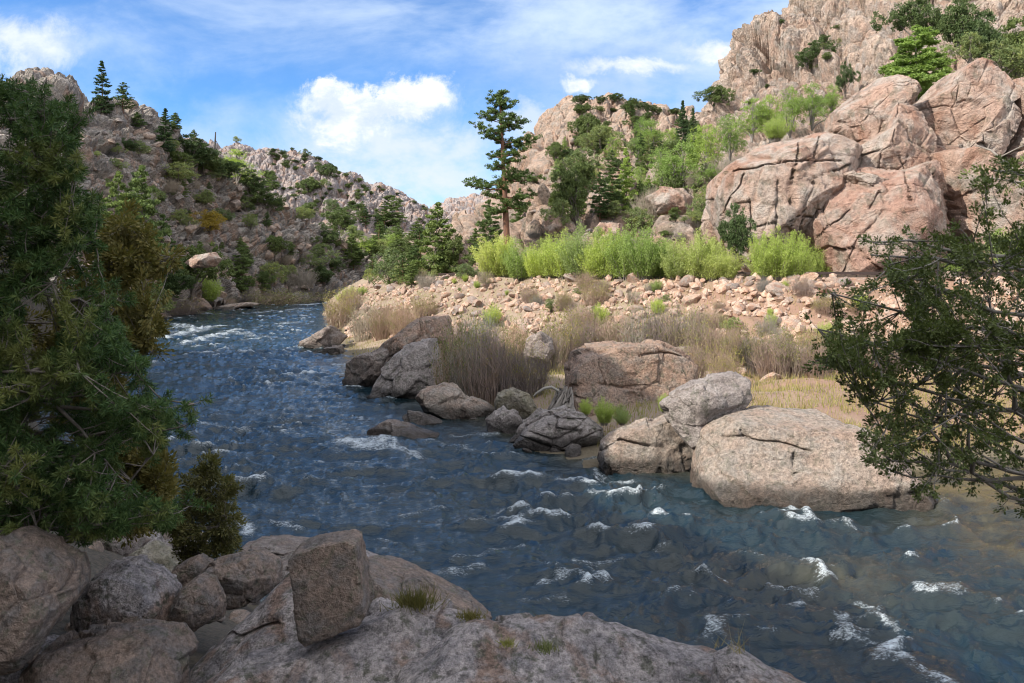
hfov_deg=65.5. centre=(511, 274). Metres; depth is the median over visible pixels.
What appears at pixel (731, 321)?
pale juniper
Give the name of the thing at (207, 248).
bare brush
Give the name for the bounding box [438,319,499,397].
dry willow shrub
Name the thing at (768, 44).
cliff
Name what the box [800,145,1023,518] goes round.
leaning juniper
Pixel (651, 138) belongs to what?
pale juniper
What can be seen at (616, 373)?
boulder
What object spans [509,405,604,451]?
boulder
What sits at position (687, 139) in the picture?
cottonwood
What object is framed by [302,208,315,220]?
pale juniper
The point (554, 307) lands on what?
rubble stone
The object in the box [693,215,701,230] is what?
bare brush
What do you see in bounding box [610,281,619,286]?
rubble stone
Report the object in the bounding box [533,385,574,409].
tree stump
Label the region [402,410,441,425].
boulder
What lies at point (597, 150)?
pine tree
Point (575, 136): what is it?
juniper tree
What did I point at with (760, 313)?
rubble stone
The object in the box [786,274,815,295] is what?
dry willow shrub
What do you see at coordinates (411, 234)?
green pine
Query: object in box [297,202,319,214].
juniper tree
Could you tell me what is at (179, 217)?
pale juniper
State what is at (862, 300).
willow shrub
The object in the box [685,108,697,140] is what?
fir tree
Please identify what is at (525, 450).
shore stone
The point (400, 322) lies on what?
dry willow shrub
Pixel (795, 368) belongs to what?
dry willow shrub
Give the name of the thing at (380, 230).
pine tree
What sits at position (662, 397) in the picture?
willow shrub
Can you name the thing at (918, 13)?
juniper tree
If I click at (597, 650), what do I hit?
boulder
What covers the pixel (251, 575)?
boulder
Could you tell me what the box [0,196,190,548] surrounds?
juniper
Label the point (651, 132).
cottonwood
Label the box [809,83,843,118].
cottonwood
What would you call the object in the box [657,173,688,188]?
juniper tree
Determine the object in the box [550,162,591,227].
juniper tree
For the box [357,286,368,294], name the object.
willow shrub
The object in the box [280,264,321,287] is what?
bare brush
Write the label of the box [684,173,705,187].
bare brush
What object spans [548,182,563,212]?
juniper tree
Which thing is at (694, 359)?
dry willow shrub
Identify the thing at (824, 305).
dry willow shrub
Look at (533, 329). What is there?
rubble stone
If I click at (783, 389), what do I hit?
bank grass
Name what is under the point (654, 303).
willow shrub
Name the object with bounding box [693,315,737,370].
dry willow shrub
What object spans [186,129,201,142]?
green pine
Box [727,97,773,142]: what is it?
cottonwood
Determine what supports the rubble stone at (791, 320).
on the ground at (210, 635)
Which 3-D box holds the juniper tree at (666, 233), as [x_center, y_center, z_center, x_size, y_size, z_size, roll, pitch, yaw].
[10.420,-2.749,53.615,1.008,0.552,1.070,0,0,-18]
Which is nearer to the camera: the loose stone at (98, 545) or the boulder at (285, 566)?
the boulder at (285, 566)
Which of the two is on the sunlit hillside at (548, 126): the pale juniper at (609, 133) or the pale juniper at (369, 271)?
the pale juniper at (609, 133)
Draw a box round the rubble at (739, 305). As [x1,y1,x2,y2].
[344,272,1023,376]
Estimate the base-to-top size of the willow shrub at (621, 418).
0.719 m
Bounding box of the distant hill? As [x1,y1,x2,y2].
[429,190,495,221]
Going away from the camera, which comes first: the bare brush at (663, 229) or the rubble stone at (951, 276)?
the rubble stone at (951, 276)
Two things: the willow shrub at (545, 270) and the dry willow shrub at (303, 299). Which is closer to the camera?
the willow shrub at (545, 270)
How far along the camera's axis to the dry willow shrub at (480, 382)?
32.52 m
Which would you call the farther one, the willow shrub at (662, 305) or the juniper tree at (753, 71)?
the juniper tree at (753, 71)
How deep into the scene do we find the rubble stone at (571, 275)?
53.09 m
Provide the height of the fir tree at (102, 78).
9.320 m
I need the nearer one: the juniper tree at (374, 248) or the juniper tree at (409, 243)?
the juniper tree at (409, 243)
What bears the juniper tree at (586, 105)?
on the sunlit hillside at (548, 126)
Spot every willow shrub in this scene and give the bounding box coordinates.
[164,295,205,315]
[198,275,224,303]
[225,295,238,303]
[240,292,256,302]
[241,288,310,304]
[242,292,282,302]
[267,290,319,302]
[291,291,330,300]
[307,292,333,300]
[321,288,357,328]
[335,283,367,314]
[347,292,385,341]
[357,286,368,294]
[364,297,403,340]
[384,294,419,336]
[408,291,441,318]
[417,267,428,277]
[429,319,478,393]
[438,315,470,360]
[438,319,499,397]
[440,305,486,372]
[455,298,505,351]
[455,316,516,404]
[462,273,468,281]
[467,313,511,368]
[468,231,515,277]
[473,281,480,287]
[476,269,493,282]
[476,326,528,405]
[479,302,503,324]
[481,274,492,288]
[487,236,521,277]
[497,236,536,281]
[498,314,534,372]
[506,337,553,398]
[517,282,538,303]
[522,241,542,278]
[528,325,564,370]
[530,232,560,278]
[537,226,583,279]
[538,306,582,367]
[553,219,603,275]
[554,288,576,310]
[556,305,606,360]
[561,302,601,328]
[574,265,596,291]
[576,233,607,279]
[577,277,612,304]
[578,398,592,415]
[580,307,618,342]
[585,228,625,279]
[589,279,610,294]
[591,300,610,323]
[592,278,611,287]
[593,396,615,425]
[596,297,644,341]
[599,222,653,280]
[610,403,631,425]
[611,293,666,342]
[619,219,670,280]
[625,287,640,301]
[635,296,687,346]
[642,237,673,278]
[644,281,654,291]
[649,280,662,292]
[649,298,658,313]
[650,300,665,314]
[657,237,695,279]
[657,294,709,346]
[658,393,667,412]
[670,333,710,377]
[674,304,724,368]
[675,225,716,277]
[683,302,710,331]
[689,235,730,281]
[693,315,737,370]
[701,307,728,329]
[705,341,745,373]
[711,298,725,310]
[712,246,746,279]
[718,317,753,361]
[735,321,773,375]
[742,231,780,279]
[744,325,799,378]
[758,224,799,280]
[759,114,791,141]
[763,311,777,327]
[766,318,794,348]
[769,327,822,378]
[778,229,819,276]
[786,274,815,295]
[794,323,821,353]
[797,338,828,378]
[804,240,831,276]
[809,293,837,314]
[813,318,834,338]
[813,322,861,371]
[813,326,850,349]
[843,298,857,313]
[854,293,869,308]
[856,336,894,370]
[881,354,903,373]
[887,330,903,370]
[936,305,969,321]
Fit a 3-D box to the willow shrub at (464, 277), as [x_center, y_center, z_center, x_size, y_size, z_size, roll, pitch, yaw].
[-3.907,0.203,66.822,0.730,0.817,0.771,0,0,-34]
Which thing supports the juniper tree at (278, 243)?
on the rocky hillside at (295, 231)
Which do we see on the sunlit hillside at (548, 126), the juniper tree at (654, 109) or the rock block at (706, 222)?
the juniper tree at (654, 109)
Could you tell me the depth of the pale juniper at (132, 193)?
106.13 m
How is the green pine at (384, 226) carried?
on the ground at (210, 635)
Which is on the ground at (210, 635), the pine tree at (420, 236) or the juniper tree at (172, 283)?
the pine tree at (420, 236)
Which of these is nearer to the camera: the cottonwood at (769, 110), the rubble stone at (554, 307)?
the rubble stone at (554, 307)
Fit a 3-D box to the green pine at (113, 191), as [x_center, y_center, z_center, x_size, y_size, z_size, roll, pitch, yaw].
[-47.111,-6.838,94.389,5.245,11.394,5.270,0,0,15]
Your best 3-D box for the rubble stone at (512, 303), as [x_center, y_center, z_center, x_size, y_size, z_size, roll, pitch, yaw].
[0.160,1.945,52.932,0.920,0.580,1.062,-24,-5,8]
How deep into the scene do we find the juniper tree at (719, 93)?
102.22 m
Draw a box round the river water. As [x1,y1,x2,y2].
[37,300,1023,682]
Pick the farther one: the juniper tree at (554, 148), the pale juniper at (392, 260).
the juniper tree at (554, 148)
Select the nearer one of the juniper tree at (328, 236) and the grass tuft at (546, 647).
the grass tuft at (546, 647)
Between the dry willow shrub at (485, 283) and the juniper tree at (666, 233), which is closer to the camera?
the juniper tree at (666, 233)
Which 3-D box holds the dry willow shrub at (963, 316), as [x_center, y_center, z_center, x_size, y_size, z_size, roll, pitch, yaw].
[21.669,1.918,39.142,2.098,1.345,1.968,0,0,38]
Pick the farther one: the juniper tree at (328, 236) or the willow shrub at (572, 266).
the juniper tree at (328, 236)
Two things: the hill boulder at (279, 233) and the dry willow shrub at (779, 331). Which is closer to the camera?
the dry willow shrub at (779, 331)
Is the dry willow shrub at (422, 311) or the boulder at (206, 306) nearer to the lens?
the dry willow shrub at (422, 311)
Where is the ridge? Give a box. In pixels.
[191,137,450,234]
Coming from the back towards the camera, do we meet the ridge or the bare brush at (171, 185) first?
the ridge
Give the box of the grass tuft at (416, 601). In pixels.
[380,581,455,614]
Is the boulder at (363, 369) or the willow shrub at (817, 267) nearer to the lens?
the boulder at (363, 369)
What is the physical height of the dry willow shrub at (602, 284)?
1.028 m
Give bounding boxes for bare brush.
[103,187,110,196]
[163,178,181,192]
[191,179,200,188]
[193,238,212,252]
[280,253,292,263]
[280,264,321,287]
[299,250,311,261]
[416,272,438,288]
[526,227,542,237]
[527,296,542,303]
[626,186,675,216]
[657,225,674,235]
[675,230,687,239]
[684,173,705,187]
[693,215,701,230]
[703,152,739,181]
[720,152,743,166]
[753,315,779,336]
[754,276,773,291]
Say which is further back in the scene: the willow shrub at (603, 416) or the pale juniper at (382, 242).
the pale juniper at (382, 242)
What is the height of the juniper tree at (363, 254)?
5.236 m
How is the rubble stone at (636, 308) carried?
on the ground at (210, 635)
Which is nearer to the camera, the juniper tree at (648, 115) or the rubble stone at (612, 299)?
the rubble stone at (612, 299)
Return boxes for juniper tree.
[121,138,139,152]
[155,189,166,204]
[157,267,199,299]
[171,150,198,169]
[175,241,236,302]
[178,133,220,169]
[198,151,226,175]
[202,158,248,182]
[226,169,266,201]
[241,186,285,215]
[254,271,276,283]
[265,234,294,260]
[295,178,321,194]
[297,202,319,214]
[305,263,335,285]
[306,176,318,189]
[310,235,325,246]
[316,163,337,178]
[319,208,356,233]
[320,230,338,244]
[326,206,359,223]
[329,256,346,273]
[331,237,347,248]
[348,247,368,261]
[362,239,387,256]
[379,241,410,256]
[397,238,418,252]
[430,234,470,272]
[545,141,571,160]
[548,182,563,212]
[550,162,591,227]
[552,149,578,159]
[567,112,600,143]
[571,94,593,104]
[571,156,600,182]
[572,132,583,148]
[573,106,589,114]
[583,103,593,111]
[593,95,607,103]
[594,106,604,112]
[601,120,611,125]
[602,158,622,169]
[606,93,625,103]
[619,101,633,109]
[622,115,641,125]
[626,98,642,104]
[631,159,649,173]
[634,102,651,110]
[637,184,656,203]
[638,105,663,114]
[638,154,657,164]
[642,112,655,122]
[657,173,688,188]
[658,230,673,236]
[660,138,688,163]
[668,108,679,114]
[668,207,681,214]
[668,212,680,221]
[692,85,736,113]
[698,163,720,178]
[716,203,758,258]
[749,69,761,74]
[794,35,841,71]
[820,34,827,41]
[821,52,832,60]
[835,61,860,95]
[870,0,947,38]
[935,0,980,50]
[958,8,1002,58]
[994,16,1023,77]
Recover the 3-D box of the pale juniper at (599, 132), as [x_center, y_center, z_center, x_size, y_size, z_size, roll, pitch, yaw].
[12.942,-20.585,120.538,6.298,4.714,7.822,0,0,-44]
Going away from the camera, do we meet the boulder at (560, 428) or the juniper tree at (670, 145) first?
the boulder at (560, 428)
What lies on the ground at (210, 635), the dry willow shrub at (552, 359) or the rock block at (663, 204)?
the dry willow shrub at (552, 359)
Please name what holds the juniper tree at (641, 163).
on the sunlit hillside at (548, 126)
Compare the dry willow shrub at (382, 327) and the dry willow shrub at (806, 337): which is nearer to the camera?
the dry willow shrub at (806, 337)
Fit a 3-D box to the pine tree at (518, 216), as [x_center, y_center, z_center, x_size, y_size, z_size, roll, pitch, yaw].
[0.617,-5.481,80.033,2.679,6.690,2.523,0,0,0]
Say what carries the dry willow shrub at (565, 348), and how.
on the ground at (210, 635)
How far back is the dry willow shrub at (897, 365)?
35.73 m
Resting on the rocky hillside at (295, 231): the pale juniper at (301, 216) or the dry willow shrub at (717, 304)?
the pale juniper at (301, 216)
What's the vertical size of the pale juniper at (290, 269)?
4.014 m
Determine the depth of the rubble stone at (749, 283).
43.93 m
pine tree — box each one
[112,82,136,113]
[332,223,339,232]
[348,249,361,269]
[355,201,368,220]
[358,208,372,227]
[364,253,379,274]
[370,221,386,242]
[371,214,381,227]
[374,200,394,223]
[390,255,407,281]
[404,228,430,268]
[406,249,414,265]
[510,188,526,222]
[554,155,563,176]
[587,172,610,220]
[588,173,597,189]
[594,144,602,154]
[599,150,623,201]
[600,186,617,212]
[624,97,636,112]
[625,103,635,116]
[633,180,646,202]
[634,133,647,159]
[648,143,656,155]
[674,112,683,126]
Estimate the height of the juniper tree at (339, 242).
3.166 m
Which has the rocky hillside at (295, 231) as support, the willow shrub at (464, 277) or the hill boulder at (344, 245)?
the hill boulder at (344, 245)
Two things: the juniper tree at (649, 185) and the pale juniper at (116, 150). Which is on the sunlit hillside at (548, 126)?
the juniper tree at (649, 185)
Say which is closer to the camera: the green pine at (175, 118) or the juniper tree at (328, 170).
the green pine at (175, 118)
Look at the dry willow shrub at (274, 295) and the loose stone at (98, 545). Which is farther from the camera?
the dry willow shrub at (274, 295)
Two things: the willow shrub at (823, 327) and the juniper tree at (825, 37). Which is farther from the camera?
the juniper tree at (825, 37)
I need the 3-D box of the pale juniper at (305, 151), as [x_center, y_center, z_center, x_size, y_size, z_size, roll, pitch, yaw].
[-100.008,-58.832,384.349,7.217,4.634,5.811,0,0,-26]
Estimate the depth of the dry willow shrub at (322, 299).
166.87 m
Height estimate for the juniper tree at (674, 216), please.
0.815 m
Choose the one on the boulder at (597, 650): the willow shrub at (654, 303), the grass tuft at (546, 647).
the grass tuft at (546, 647)
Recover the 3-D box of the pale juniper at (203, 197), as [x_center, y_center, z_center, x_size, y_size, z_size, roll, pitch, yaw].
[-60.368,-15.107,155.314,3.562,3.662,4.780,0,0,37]
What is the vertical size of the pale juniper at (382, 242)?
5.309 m
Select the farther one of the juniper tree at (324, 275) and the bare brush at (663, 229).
the juniper tree at (324, 275)
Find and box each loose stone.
[64,622,71,631]
[88,541,103,551]
[229,609,246,619]
[231,609,250,623]
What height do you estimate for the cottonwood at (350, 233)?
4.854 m
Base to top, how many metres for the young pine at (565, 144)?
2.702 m
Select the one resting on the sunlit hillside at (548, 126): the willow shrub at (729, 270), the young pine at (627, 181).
the young pine at (627, 181)
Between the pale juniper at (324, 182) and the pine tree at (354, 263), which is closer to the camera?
the pine tree at (354, 263)
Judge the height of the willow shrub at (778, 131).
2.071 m
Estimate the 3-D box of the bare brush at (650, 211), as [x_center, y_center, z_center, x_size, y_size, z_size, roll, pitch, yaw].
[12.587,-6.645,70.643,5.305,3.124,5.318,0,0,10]
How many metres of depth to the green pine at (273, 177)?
342.44 m
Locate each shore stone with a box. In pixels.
[522,448,531,452]
[565,444,580,457]
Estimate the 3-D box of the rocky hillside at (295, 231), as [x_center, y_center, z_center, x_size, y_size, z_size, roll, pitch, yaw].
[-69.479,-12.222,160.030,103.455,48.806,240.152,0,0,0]
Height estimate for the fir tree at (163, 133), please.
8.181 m
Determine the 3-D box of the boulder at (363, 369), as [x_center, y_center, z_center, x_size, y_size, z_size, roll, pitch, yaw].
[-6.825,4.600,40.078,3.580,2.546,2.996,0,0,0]
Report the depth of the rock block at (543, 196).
72.49 m
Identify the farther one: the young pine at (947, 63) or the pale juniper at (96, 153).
the pale juniper at (96, 153)
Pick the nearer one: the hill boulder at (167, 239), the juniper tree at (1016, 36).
the juniper tree at (1016, 36)
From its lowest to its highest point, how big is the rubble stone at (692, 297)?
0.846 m
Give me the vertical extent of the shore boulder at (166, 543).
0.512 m
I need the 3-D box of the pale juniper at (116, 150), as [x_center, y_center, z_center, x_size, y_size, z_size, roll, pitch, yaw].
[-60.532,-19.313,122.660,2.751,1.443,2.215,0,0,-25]
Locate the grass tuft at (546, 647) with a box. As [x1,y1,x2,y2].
[528,634,564,654]
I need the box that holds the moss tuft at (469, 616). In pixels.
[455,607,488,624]
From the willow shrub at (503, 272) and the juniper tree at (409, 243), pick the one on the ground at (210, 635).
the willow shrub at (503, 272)
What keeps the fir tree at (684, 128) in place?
on the sunlit hillside at (548, 126)
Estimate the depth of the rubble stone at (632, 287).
47.57 m
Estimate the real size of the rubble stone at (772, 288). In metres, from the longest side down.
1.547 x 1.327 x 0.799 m
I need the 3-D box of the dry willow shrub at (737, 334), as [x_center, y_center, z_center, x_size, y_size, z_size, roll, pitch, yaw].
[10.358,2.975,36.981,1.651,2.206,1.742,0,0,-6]
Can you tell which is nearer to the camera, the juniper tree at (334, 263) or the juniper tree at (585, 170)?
the juniper tree at (585, 170)
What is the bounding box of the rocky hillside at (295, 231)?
[0,67,394,316]
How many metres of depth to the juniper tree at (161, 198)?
127.67 m
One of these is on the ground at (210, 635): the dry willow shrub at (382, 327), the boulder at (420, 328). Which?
the dry willow shrub at (382, 327)
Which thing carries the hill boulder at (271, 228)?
on the rocky hillside at (295, 231)
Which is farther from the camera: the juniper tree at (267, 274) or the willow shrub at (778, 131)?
the juniper tree at (267, 274)
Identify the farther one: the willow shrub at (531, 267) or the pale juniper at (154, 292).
the pale juniper at (154, 292)
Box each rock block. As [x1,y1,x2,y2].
[184,252,221,267]
[520,182,549,242]
[541,214,562,236]
[593,222,627,235]
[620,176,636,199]
[644,186,692,215]
[687,224,700,238]
[699,208,717,244]
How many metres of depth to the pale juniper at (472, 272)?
67.64 m
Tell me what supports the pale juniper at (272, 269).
on the rocky hillside at (295, 231)
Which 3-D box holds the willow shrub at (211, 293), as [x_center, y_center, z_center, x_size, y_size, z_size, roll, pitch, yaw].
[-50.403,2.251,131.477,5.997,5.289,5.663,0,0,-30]
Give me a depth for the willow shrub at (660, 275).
49.40 m
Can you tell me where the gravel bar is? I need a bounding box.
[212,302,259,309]
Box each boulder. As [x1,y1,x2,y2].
[0,525,90,675]
[0,634,59,682]
[18,616,198,682]
[70,554,181,632]
[88,534,150,556]
[107,173,114,178]
[115,118,122,122]
[129,540,179,571]
[143,132,155,139]
[144,530,164,542]
[152,142,162,146]
[154,524,175,539]
[160,235,170,243]
[164,538,194,561]
[165,572,226,631]
[171,553,213,586]
[174,194,183,201]
[184,225,196,233]
[190,550,377,682]
[193,547,282,609]
[197,298,212,309]
[205,599,483,682]
[218,291,226,298]
[229,199,240,207]
[237,534,309,557]
[238,237,249,242]
[265,250,273,258]
[267,225,276,232]
[274,223,280,230]
[275,231,282,236]
[275,552,292,586]
[283,202,290,209]
[288,529,374,646]
[289,286,300,293]
[296,243,304,251]
[298,325,347,348]
[318,345,344,354]
[339,242,347,250]
[342,347,392,386]
[364,597,398,617]
[366,338,444,398]
[367,419,439,438]
[368,555,491,619]
[379,313,452,355]
[394,612,798,682]
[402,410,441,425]
[415,382,494,419]
[485,405,522,433]
[494,387,536,418]
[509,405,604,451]
[523,331,554,363]
[564,339,698,416]
[597,415,693,475]
[659,371,751,449]
[690,405,936,511]
[710,644,804,682]
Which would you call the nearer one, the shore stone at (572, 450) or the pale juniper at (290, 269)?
the shore stone at (572, 450)
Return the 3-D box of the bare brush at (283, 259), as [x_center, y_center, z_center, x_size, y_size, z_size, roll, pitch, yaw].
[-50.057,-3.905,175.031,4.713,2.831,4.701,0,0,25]
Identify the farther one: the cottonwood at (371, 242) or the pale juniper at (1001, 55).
the cottonwood at (371, 242)
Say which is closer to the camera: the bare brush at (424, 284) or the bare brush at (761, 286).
the bare brush at (761, 286)
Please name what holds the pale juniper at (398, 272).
on the ground at (210, 635)
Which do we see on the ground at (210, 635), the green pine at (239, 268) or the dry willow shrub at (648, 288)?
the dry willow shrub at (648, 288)
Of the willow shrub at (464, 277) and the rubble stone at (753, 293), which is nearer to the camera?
the rubble stone at (753, 293)
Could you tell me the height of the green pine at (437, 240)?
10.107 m
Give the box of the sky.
[0,0,788,207]
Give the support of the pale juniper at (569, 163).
on the sunlit hillside at (548, 126)
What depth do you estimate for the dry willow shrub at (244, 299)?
149.51 m
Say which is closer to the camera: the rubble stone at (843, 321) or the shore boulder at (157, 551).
the shore boulder at (157, 551)
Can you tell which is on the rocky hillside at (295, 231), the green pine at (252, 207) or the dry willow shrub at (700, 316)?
the green pine at (252, 207)
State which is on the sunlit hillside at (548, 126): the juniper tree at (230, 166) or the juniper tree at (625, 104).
the juniper tree at (625, 104)
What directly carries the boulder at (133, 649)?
on the ground at (210, 635)
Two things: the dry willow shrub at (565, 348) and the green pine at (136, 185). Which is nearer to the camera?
the dry willow shrub at (565, 348)
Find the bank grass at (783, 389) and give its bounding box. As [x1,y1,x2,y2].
[334,275,1023,458]
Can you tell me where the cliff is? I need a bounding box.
[679,0,1023,174]
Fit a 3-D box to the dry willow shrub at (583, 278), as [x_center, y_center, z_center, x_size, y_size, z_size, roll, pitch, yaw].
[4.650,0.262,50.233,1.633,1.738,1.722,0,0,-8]
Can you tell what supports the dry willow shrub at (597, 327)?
on the ground at (210, 635)
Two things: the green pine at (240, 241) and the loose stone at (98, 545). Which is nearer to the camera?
the loose stone at (98, 545)
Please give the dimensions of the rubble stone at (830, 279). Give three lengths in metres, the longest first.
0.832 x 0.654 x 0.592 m
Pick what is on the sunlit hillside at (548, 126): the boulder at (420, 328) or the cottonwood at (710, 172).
the cottonwood at (710, 172)
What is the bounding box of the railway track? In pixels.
[375,272,1023,279]
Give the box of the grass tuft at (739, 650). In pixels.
[715,624,749,653]
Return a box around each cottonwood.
[223,148,265,183]
[346,224,361,238]
[357,236,380,253]
[363,238,377,253]
[381,233,401,248]
[545,165,559,181]
[590,226,603,237]
[598,136,624,157]
[623,201,636,214]
[626,137,648,161]
[629,117,656,134]
[633,165,652,186]
[634,119,672,149]
[648,147,671,184]
[656,140,707,189]
[660,127,676,141]
[679,132,708,158]
[685,124,725,166]
[691,163,720,182]
[714,113,747,160]
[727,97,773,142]
[749,93,798,142]
[765,84,806,137]
[794,81,838,130]
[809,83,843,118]
[939,253,963,271]
[947,242,985,271]
[979,226,1013,271]
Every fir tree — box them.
[91,60,115,113]
[154,108,176,152]
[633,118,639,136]
[675,100,689,143]
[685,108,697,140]
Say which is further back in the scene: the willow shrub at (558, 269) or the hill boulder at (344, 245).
the hill boulder at (344, 245)
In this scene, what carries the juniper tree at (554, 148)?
on the sunlit hillside at (548, 126)
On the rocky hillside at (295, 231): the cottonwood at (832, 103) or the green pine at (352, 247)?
the green pine at (352, 247)
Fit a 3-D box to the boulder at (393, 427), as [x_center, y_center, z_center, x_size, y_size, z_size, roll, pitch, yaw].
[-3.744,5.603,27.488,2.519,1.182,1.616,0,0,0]
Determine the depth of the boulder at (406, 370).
35.72 m
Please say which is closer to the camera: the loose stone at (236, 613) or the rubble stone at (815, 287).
the loose stone at (236, 613)
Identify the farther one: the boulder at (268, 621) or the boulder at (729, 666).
the boulder at (268, 621)
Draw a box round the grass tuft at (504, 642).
[495,633,518,647]
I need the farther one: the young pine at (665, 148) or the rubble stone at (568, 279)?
the young pine at (665, 148)
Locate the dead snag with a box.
[214,132,217,149]
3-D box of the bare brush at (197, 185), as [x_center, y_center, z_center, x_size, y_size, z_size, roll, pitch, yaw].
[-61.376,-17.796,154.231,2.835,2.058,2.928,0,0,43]
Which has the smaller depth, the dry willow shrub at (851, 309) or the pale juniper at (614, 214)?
the dry willow shrub at (851, 309)
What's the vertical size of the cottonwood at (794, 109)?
4.141 m
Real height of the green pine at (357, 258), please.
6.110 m
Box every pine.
[0,74,215,563]
[92,171,134,234]
[123,165,173,289]
[131,112,146,127]
[159,214,187,294]
[168,112,181,129]
[168,147,178,161]
[179,179,190,196]
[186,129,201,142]
[231,242,255,293]
[235,236,246,251]
[242,248,255,263]
[247,203,257,216]
[257,274,270,290]
[262,211,273,225]
[264,172,281,188]
[287,243,298,254]
[341,234,362,260]
[347,244,363,265]
[371,221,389,239]
[382,195,407,225]
[388,222,407,245]
[388,238,402,257]
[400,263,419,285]
[403,247,417,264]
[404,221,424,244]
[405,202,461,275]
[461,89,545,242]
[461,228,483,267]
[473,199,502,254]
[561,137,568,149]
[614,148,638,209]
[643,175,652,189]
[659,144,670,165]
[684,138,698,169]
[694,126,704,151]
[878,24,957,101]
[882,47,914,76]
[938,48,954,78]
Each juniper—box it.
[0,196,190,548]
[93,151,101,156]
[110,145,128,154]
[110,158,129,170]
[112,191,153,209]
[134,140,151,157]
[146,288,175,312]
[154,189,167,200]
[160,161,200,183]
[166,136,179,149]
[167,448,249,566]
[169,209,188,224]
[181,216,198,225]
[193,189,213,206]
[197,192,216,205]
[202,167,227,183]
[211,207,235,220]
[233,136,241,141]
[240,196,254,211]
[241,212,257,229]
[260,261,288,288]
[279,264,297,278]
[296,206,310,221]
[298,148,311,154]
[298,253,326,268]
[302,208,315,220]
[309,243,342,265]
[317,222,330,231]
[318,178,331,186]
[322,198,338,211]
[340,226,364,237]
[362,268,378,283]
[369,246,405,285]
[371,239,386,255]
[380,226,412,240]
[390,264,408,284]
[430,270,437,276]
[454,262,480,277]
[535,238,550,248]
[539,197,572,233]
[544,299,560,312]
[554,146,606,171]
[576,125,624,154]
[597,124,621,148]
[601,200,621,221]
[609,209,625,217]
[622,206,662,235]
[624,137,642,154]
[632,134,664,153]
[658,294,670,301]
[679,216,687,222]
[684,197,705,215]
[685,210,702,225]
[686,177,702,190]
[692,183,706,207]
[719,317,742,330]
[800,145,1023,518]
[817,43,831,49]
[938,31,988,63]
[975,35,1023,76]
[1001,38,1023,79]
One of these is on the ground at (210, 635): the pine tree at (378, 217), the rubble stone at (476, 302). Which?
the rubble stone at (476, 302)
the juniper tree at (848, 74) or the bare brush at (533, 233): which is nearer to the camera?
the bare brush at (533, 233)
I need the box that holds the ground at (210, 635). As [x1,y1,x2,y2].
[0,219,1023,669]
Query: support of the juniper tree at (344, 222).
on the rocky hillside at (295, 231)
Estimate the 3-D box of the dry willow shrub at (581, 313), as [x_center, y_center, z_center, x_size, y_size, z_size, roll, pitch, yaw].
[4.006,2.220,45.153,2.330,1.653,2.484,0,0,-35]
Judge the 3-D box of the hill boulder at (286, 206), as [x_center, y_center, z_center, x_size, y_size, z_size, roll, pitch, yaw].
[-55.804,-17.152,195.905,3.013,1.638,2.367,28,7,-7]
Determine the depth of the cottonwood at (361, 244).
224.53 m
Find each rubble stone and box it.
[373,284,381,289]
[386,286,394,292]
[401,288,406,294]
[435,280,443,286]
[441,292,451,297]
[454,293,464,299]
[467,296,476,304]
[470,310,481,316]
[472,299,481,306]
[500,297,510,303]
[501,289,512,295]
[508,299,520,306]
[517,318,530,326]
[517,325,528,335]
[523,306,531,311]
[529,326,538,332]
[542,281,550,286]
[552,303,561,311]
[563,274,576,282]
[566,272,579,277]
[609,297,616,303]
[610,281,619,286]
[614,289,623,297]
[626,285,635,292]
[627,272,642,282]
[629,305,643,312]
[636,310,645,317]
[652,295,671,302]
[679,276,691,286]
[681,294,701,306]
[684,274,695,281]
[726,283,739,290]
[733,367,747,374]
[745,276,755,280]
[745,280,753,285]
[750,291,757,296]
[756,308,769,316]
[759,372,781,380]
[764,315,781,324]
[765,282,789,295]
[776,296,784,301]
[781,316,800,325]
[785,274,799,283]
[790,281,806,291]
[800,272,818,281]
[800,296,810,302]
[807,280,817,289]
[815,281,827,292]
[824,282,834,287]
[825,276,836,282]
[835,278,847,285]
[841,319,859,326]
[883,299,894,304]
[893,297,903,302]
[944,271,960,279]
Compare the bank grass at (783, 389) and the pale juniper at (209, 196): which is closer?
the bank grass at (783, 389)
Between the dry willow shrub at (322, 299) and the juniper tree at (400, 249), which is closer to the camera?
the juniper tree at (400, 249)
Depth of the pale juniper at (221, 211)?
158.15 m
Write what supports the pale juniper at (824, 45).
on the cliff
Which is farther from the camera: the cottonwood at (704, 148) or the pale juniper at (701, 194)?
the cottonwood at (704, 148)
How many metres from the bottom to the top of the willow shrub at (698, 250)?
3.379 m
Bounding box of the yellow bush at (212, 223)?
[189,209,226,234]
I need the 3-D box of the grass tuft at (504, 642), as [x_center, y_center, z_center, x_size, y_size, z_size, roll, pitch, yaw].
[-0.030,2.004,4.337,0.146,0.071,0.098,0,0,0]
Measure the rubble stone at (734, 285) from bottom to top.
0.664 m
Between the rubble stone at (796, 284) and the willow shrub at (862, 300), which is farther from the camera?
the rubble stone at (796, 284)
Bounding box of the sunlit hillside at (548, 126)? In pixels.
[397,92,739,273]
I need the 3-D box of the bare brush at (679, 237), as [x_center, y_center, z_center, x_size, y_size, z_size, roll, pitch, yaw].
[12.006,-2.850,56.676,1.127,0.762,1.124,0,0,-17]
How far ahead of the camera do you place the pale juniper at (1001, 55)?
65.47 m
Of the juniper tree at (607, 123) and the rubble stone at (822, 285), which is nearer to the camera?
the rubble stone at (822, 285)
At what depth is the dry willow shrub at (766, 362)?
34.83 m
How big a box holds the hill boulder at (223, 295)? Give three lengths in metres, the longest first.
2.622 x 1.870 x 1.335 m
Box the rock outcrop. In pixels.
[705,57,1023,271]

